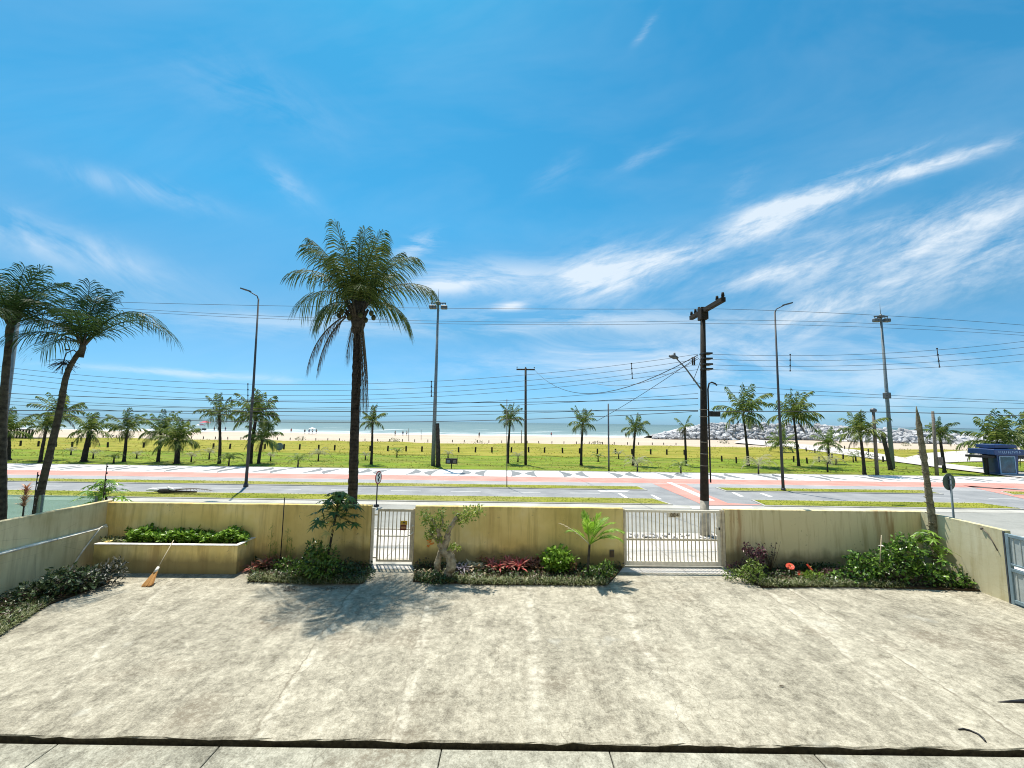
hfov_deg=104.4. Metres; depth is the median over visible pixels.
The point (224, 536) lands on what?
planter plants
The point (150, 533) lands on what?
planter plants
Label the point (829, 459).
young palm
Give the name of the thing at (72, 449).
young palm
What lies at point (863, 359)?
power line
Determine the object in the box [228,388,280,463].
coconut palm
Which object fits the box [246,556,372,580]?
ground cover
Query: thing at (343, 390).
power line
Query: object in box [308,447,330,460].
young palm
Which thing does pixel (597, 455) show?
young palm
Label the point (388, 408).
power line
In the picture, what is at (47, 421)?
coconut palm
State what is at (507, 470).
promenade kerb
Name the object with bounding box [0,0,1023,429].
sky
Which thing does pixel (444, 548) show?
gnarled tree
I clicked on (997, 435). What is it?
coconut palm
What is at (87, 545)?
leaning pipe
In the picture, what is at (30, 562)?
wall
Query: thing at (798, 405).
coconut palm
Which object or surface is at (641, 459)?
young palm
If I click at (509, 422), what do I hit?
coconut palm
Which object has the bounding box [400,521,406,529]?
notice plate
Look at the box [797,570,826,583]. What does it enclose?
green clump
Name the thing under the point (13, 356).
floodlight mast
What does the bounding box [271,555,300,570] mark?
mixed foliage
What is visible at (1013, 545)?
side gate
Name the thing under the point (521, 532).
boundary wall
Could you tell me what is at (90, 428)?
coconut palm
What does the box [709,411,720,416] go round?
splice box
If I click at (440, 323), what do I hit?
power line
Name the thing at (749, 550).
purple shrub
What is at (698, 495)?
road markings
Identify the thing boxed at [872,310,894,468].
floodlight mast
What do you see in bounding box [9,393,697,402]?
power line
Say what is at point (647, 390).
power line
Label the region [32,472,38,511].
electric fence post
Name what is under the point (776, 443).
coconut palm
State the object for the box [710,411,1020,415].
power line
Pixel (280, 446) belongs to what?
grey disc sign
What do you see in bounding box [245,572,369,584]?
border grass
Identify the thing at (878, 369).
power line
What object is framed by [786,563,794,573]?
red flower
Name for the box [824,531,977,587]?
creeper mass
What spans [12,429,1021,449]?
beach sand
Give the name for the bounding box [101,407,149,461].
coconut palm
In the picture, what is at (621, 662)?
courtyard
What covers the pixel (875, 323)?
power line
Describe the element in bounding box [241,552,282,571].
bromeliad
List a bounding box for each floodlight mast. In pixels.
[8,297,28,415]
[429,291,447,465]
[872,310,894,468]
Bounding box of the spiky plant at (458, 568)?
[456,560,471,572]
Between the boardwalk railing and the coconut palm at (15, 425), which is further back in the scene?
the boardwalk railing
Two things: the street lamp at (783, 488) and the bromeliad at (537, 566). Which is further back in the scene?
the street lamp at (783, 488)
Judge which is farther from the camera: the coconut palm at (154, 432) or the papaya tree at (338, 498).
the coconut palm at (154, 432)
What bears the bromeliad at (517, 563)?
on the garden bed at (554, 575)
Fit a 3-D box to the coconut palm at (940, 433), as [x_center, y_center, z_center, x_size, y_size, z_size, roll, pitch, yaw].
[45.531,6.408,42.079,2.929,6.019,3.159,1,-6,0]
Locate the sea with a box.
[13,416,1023,437]
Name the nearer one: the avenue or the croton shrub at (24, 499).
the croton shrub at (24, 499)
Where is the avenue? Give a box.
[7,482,1023,508]
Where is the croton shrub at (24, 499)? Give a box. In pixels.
[16,481,33,515]
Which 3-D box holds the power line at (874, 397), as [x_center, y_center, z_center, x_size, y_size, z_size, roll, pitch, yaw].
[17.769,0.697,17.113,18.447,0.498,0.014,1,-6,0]
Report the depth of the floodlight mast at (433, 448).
42.77 m
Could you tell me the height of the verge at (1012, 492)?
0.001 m
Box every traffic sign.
[374,471,381,506]
[942,474,954,517]
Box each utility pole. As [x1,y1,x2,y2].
[516,367,534,464]
[669,292,725,536]
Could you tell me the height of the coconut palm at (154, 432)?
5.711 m
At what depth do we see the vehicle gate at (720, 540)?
13.04 m
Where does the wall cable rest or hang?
attached to the side wall at (980, 559)
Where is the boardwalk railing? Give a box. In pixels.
[11,429,48,438]
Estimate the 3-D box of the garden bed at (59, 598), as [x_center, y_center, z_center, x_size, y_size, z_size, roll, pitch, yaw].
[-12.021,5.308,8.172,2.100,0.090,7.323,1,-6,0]
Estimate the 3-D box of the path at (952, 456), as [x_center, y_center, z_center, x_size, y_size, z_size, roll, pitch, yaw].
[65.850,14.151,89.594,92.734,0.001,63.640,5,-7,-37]
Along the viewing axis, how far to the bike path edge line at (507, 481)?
31.32 m
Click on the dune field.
(692, 451)
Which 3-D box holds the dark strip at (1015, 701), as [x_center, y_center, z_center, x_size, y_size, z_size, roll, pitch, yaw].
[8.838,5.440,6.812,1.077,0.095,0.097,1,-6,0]
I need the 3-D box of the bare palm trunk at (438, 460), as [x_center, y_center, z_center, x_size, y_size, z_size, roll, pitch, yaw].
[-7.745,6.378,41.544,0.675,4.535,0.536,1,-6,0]
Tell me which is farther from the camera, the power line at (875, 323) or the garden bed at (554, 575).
the power line at (875, 323)
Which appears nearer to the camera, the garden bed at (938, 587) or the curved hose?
the curved hose
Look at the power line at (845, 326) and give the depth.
18.80 m
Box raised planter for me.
[92,537,255,573]
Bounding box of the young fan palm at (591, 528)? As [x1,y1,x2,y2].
[560,509,624,576]
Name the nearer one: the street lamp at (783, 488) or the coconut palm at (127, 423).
the street lamp at (783, 488)
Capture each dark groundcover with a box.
[415,569,454,585]
[581,558,618,579]
[780,560,841,573]
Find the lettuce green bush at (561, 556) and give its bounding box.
[536,543,579,573]
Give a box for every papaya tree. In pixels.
[69,479,133,504]
[307,491,364,554]
[907,530,953,566]
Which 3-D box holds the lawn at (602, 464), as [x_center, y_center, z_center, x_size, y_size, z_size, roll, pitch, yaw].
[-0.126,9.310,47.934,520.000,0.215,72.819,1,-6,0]
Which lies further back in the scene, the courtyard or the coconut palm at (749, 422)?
the coconut palm at (749, 422)
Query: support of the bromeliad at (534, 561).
on the garden bed at (554, 575)
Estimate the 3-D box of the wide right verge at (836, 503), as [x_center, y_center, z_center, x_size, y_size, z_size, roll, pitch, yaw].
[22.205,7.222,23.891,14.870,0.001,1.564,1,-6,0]
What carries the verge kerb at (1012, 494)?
on the avenue
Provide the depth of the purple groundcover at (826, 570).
12.21 m
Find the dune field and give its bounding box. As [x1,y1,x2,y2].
[11,437,1023,462]
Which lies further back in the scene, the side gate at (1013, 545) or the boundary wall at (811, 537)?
the boundary wall at (811, 537)
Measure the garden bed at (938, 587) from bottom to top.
0.100 m
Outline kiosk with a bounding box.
[965,444,1023,474]
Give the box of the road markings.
[151,482,991,508]
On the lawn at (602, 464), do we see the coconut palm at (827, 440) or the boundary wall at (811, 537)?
the coconut palm at (827, 440)
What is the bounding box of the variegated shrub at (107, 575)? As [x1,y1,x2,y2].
[51,555,129,592]
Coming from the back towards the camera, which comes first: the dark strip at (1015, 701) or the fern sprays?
the fern sprays
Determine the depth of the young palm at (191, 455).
42.64 m
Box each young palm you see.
[65,447,77,454]
[89,449,103,458]
[103,452,124,463]
[130,451,145,458]
[182,451,199,461]
[197,446,217,458]
[218,453,244,465]
[286,453,311,466]
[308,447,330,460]
[511,451,523,461]
[590,452,604,461]
[623,455,652,471]
[668,460,691,473]
[741,454,776,473]
[809,451,846,471]
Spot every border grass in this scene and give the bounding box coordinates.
[0,598,54,634]
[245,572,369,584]
[410,571,610,586]
[733,565,907,589]
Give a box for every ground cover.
[0,567,113,627]
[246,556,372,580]
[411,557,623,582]
[737,562,974,588]
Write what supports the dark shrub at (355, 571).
on the garden bed at (269, 569)
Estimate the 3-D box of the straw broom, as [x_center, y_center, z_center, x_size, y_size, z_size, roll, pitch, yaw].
[-10.090,5.145,11.454,0.289,0.976,0.967,1,-6,0]
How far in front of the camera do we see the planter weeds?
12.41 m
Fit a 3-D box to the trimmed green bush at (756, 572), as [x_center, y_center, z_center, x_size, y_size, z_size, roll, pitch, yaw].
[6.994,5.587,11.914,1.330,0.727,0.839,-1,-6,22]
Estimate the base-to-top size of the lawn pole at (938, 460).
6.397 m
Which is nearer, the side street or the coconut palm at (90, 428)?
the side street
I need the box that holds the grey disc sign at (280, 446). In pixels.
[276,443,282,449]
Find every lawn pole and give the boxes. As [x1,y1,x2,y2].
[506,412,506,486]
[608,404,609,470]
[870,408,878,474]
[931,411,942,475]
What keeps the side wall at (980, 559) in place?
on the courtyard
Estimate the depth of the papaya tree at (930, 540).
12.29 m
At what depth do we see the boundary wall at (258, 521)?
12.88 m
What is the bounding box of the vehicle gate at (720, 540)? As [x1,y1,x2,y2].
[623,509,725,568]
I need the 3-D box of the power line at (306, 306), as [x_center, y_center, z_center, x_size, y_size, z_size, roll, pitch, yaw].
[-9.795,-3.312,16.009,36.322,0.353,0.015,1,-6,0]
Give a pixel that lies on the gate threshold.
(392, 563)
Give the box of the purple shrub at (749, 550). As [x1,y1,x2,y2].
[725,542,766,573]
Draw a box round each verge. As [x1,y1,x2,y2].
[8,478,642,488]
[8,490,666,503]
[718,487,935,492]
[756,500,1013,507]
[1004,491,1023,493]
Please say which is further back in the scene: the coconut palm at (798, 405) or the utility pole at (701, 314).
the coconut palm at (798, 405)
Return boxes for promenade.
[7,464,1023,482]
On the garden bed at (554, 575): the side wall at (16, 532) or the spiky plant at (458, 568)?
the spiky plant at (458, 568)
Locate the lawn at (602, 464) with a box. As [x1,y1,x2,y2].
[7,440,1023,512]
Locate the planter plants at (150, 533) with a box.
[123,523,212,542]
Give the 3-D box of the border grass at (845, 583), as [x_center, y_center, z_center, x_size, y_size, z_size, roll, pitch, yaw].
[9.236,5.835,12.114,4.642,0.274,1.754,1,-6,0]
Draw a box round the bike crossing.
[653,483,1023,504]
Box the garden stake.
[280,498,284,557]
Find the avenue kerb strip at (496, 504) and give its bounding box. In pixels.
[8,496,1023,512]
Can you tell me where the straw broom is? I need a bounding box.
[141,540,173,586]
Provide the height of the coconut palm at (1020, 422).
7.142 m
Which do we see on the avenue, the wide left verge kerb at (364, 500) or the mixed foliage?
the wide left verge kerb at (364, 500)
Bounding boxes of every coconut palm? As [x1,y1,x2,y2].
[7,406,39,459]
[23,412,65,462]
[25,392,87,458]
[64,412,113,461]
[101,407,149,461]
[134,409,189,461]
[149,417,201,463]
[192,393,239,463]
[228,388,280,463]
[243,418,283,463]
[281,219,439,503]
[360,404,387,463]
[496,403,523,463]
[568,405,596,465]
[621,412,649,465]
[674,415,693,465]
[711,382,773,465]
[763,388,823,465]
[766,429,798,452]
[809,427,843,463]
[835,410,891,474]
[923,416,961,472]
[955,408,1023,467]
[1003,409,1023,442]
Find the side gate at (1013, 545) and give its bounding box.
[1002,531,1023,606]
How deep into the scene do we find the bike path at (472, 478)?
32.77 m
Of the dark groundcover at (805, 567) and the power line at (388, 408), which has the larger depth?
the power line at (388, 408)
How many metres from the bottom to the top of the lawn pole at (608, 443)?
6.717 m
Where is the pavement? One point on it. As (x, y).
(676, 570)
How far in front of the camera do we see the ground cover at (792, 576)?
11.90 m
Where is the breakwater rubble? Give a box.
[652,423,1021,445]
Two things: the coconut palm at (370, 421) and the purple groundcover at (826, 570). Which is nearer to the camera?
the purple groundcover at (826, 570)
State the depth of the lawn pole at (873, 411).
39.26 m
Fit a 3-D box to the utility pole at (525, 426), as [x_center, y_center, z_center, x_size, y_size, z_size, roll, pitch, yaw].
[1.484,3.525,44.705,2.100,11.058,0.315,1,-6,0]
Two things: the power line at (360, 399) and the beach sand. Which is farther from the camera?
the beach sand
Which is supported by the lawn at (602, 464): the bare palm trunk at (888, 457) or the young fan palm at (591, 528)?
the bare palm trunk at (888, 457)
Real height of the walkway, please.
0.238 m
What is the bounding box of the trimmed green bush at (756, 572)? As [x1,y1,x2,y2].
[721,557,770,585]
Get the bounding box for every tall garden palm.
[0,262,111,519]
[0,278,181,513]
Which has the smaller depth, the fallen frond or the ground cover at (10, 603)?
the ground cover at (10, 603)
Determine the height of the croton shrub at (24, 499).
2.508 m
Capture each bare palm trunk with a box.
[435,423,440,466]
[880,433,893,469]
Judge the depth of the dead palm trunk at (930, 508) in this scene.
12.79 m
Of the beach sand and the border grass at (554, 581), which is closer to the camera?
the border grass at (554, 581)
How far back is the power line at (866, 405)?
17.08 m
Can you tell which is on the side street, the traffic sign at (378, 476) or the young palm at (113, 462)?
the traffic sign at (378, 476)
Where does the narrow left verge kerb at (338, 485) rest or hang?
on the avenue
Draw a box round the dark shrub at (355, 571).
[329,562,375,582]
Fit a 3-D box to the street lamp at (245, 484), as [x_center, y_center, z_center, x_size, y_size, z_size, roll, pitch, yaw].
[-18.878,0.054,27.971,1.642,14.085,0.304,1,-6,0]
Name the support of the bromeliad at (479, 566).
on the garden bed at (554, 575)
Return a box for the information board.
[446,458,457,468]
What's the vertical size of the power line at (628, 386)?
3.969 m
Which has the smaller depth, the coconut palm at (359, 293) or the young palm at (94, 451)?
the coconut palm at (359, 293)
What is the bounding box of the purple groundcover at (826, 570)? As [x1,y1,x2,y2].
[807,566,861,579]
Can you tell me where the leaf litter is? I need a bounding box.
[282,585,354,591]
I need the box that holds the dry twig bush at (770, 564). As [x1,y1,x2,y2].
[756,542,780,570]
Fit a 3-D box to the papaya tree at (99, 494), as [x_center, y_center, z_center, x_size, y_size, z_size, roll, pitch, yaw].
[-13.720,4.510,13.308,1.404,2.642,1.614,1,-6,0]
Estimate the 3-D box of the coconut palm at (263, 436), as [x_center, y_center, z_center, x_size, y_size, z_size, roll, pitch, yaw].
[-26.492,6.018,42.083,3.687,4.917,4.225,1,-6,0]
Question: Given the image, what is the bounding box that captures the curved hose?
[958,728,986,741]
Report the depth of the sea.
337.42 m
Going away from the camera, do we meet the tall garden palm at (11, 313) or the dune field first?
the tall garden palm at (11, 313)
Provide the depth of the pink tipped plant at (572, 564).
12.26 m
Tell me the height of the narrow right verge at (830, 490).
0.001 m
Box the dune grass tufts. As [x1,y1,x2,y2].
[8,437,1023,476]
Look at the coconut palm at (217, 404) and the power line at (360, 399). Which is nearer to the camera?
the power line at (360, 399)
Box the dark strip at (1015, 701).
[998,699,1023,702]
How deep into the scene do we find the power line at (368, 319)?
18.04 m
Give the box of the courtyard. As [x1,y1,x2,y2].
[0,567,1023,756]
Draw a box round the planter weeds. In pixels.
[99,535,125,542]
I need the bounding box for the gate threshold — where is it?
[372,562,722,567]
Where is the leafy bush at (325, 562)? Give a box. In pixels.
[282,538,348,581]
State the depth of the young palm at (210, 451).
45.55 m
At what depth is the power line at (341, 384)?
17.25 m
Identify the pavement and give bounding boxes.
[371,529,1023,573]
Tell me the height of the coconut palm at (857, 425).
6.550 m
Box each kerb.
[7,463,991,476]
[8,478,646,489]
[8,490,672,504]
[375,527,1023,536]
[715,487,941,493]
[751,500,1023,509]
[1000,491,1023,494]
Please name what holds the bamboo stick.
on the garden bed at (938, 587)
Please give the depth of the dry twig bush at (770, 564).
12.60 m
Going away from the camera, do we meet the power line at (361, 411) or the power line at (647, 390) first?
the power line at (361, 411)
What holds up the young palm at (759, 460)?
on the lawn at (602, 464)
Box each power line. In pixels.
[8,404,697,415]
[8,410,697,411]
[8,411,697,422]
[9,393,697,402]
[13,365,694,395]
[13,369,697,399]
[13,384,694,408]
[14,359,697,390]
[15,354,696,384]
[18,393,697,408]
[41,305,692,324]
[51,303,668,321]
[53,300,498,308]
[542,355,697,393]
[597,357,696,420]
[599,358,698,385]
[693,323,1012,334]
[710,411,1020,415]
[712,347,1023,360]
[713,361,1019,370]
[714,384,1012,400]
[716,341,1023,355]
[718,401,1017,408]
[725,354,1021,366]
[729,392,1023,403]
[734,309,1017,324]
[759,320,1021,332]
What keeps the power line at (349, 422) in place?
attached to the utility pole at (701, 314)
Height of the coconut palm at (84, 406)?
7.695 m
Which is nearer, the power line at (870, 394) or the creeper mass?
the creeper mass
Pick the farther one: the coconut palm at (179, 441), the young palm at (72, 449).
the young palm at (72, 449)
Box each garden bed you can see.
[0,573,112,615]
[248,563,371,583]
[413,564,622,584]
[729,567,979,591]
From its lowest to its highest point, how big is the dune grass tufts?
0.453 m
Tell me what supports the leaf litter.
on the courtyard
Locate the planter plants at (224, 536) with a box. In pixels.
[210,525,250,544]
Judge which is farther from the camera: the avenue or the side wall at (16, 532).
the avenue
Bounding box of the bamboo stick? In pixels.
[878,535,881,577]
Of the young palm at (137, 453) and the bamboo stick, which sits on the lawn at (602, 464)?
the young palm at (137, 453)
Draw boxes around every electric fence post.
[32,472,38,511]
[103,463,108,497]
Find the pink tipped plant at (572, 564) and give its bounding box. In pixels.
[566,560,577,572]
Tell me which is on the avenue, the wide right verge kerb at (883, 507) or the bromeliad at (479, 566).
the wide right verge kerb at (883, 507)
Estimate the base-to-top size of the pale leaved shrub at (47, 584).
0.862 m
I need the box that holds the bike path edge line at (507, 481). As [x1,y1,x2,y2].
[7,474,973,487]
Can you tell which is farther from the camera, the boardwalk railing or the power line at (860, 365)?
the boardwalk railing
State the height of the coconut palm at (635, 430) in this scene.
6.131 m
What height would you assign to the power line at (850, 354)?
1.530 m
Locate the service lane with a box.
[7,475,1022,490]
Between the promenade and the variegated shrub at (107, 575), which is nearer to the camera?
the variegated shrub at (107, 575)
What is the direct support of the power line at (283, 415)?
attached to the utility pole at (701, 314)
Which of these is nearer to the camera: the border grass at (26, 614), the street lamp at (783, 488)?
the border grass at (26, 614)
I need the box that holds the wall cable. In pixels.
[980,527,997,550]
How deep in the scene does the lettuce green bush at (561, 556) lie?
12.28 m
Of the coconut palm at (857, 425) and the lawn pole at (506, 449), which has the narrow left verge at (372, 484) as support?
the lawn pole at (506, 449)
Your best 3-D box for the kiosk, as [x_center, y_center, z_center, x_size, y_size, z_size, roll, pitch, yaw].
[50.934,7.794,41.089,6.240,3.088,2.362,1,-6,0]
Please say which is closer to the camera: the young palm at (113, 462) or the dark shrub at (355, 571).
the dark shrub at (355, 571)
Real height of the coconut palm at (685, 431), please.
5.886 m
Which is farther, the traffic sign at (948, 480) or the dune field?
the dune field
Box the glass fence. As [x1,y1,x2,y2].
[39,495,97,512]
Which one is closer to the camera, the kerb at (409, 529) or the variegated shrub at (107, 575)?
the variegated shrub at (107, 575)
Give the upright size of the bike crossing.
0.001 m
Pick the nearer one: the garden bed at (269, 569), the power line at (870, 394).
the garden bed at (269, 569)
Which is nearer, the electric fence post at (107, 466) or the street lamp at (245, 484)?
the electric fence post at (107, 466)
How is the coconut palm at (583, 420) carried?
on the lawn at (602, 464)
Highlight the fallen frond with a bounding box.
[146,487,212,492]
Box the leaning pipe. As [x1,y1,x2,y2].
[69,524,106,570]
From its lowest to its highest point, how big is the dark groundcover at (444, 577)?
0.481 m
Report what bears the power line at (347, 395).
attached to the utility pole at (701, 314)
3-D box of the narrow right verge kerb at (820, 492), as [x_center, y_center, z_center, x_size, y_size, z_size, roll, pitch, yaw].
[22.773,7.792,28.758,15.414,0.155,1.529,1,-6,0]
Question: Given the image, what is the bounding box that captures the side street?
[7,499,1023,535]
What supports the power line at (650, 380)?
attached to the utility pole at (701, 314)
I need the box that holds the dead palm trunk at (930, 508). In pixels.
[914,406,941,570]
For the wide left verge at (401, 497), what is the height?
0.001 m
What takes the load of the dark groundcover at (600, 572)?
on the garden bed at (554, 575)
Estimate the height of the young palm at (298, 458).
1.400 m
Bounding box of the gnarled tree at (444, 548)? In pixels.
[416,503,485,576]
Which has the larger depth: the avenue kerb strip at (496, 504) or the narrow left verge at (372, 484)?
the narrow left verge at (372, 484)
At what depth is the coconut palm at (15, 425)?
42.20 m
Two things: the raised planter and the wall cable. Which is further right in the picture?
the wall cable
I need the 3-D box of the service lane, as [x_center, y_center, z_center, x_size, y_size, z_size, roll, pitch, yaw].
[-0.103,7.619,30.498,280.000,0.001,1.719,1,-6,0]
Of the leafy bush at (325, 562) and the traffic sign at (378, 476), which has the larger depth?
the traffic sign at (378, 476)
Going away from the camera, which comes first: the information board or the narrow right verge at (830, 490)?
the narrow right verge at (830, 490)
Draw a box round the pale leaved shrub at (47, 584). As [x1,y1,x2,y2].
[7,561,106,601]
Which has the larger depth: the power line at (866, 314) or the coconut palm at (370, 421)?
the coconut palm at (370, 421)
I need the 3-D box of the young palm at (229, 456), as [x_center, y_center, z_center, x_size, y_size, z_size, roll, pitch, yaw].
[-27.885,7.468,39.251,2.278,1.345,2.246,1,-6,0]
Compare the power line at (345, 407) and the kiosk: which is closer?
the power line at (345, 407)
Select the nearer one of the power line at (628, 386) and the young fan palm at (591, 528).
the young fan palm at (591, 528)
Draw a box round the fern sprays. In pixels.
[267,528,294,559]
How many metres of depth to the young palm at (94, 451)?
44.82 m
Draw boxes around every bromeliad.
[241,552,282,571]
[462,559,491,573]
[477,553,544,567]
[484,555,530,571]
[527,559,548,572]
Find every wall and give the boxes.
[0,500,112,551]
[0,526,107,597]
[106,502,372,563]
[413,505,623,567]
[722,508,926,568]
[920,511,1010,601]
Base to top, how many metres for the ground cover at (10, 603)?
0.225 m
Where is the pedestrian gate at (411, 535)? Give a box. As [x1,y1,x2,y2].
[370,507,414,564]
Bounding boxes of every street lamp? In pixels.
[240,287,258,486]
[774,302,792,490]
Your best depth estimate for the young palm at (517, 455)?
47.41 m
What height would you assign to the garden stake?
2.127 m
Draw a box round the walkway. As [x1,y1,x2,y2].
[0,744,1023,767]
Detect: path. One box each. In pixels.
[7,470,1023,487]
[734,438,1023,477]
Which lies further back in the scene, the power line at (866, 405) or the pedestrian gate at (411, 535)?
the power line at (866, 405)
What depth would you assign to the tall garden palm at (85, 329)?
13.43 m
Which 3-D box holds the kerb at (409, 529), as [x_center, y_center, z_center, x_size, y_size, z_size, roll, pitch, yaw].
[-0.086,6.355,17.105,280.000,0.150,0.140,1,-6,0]

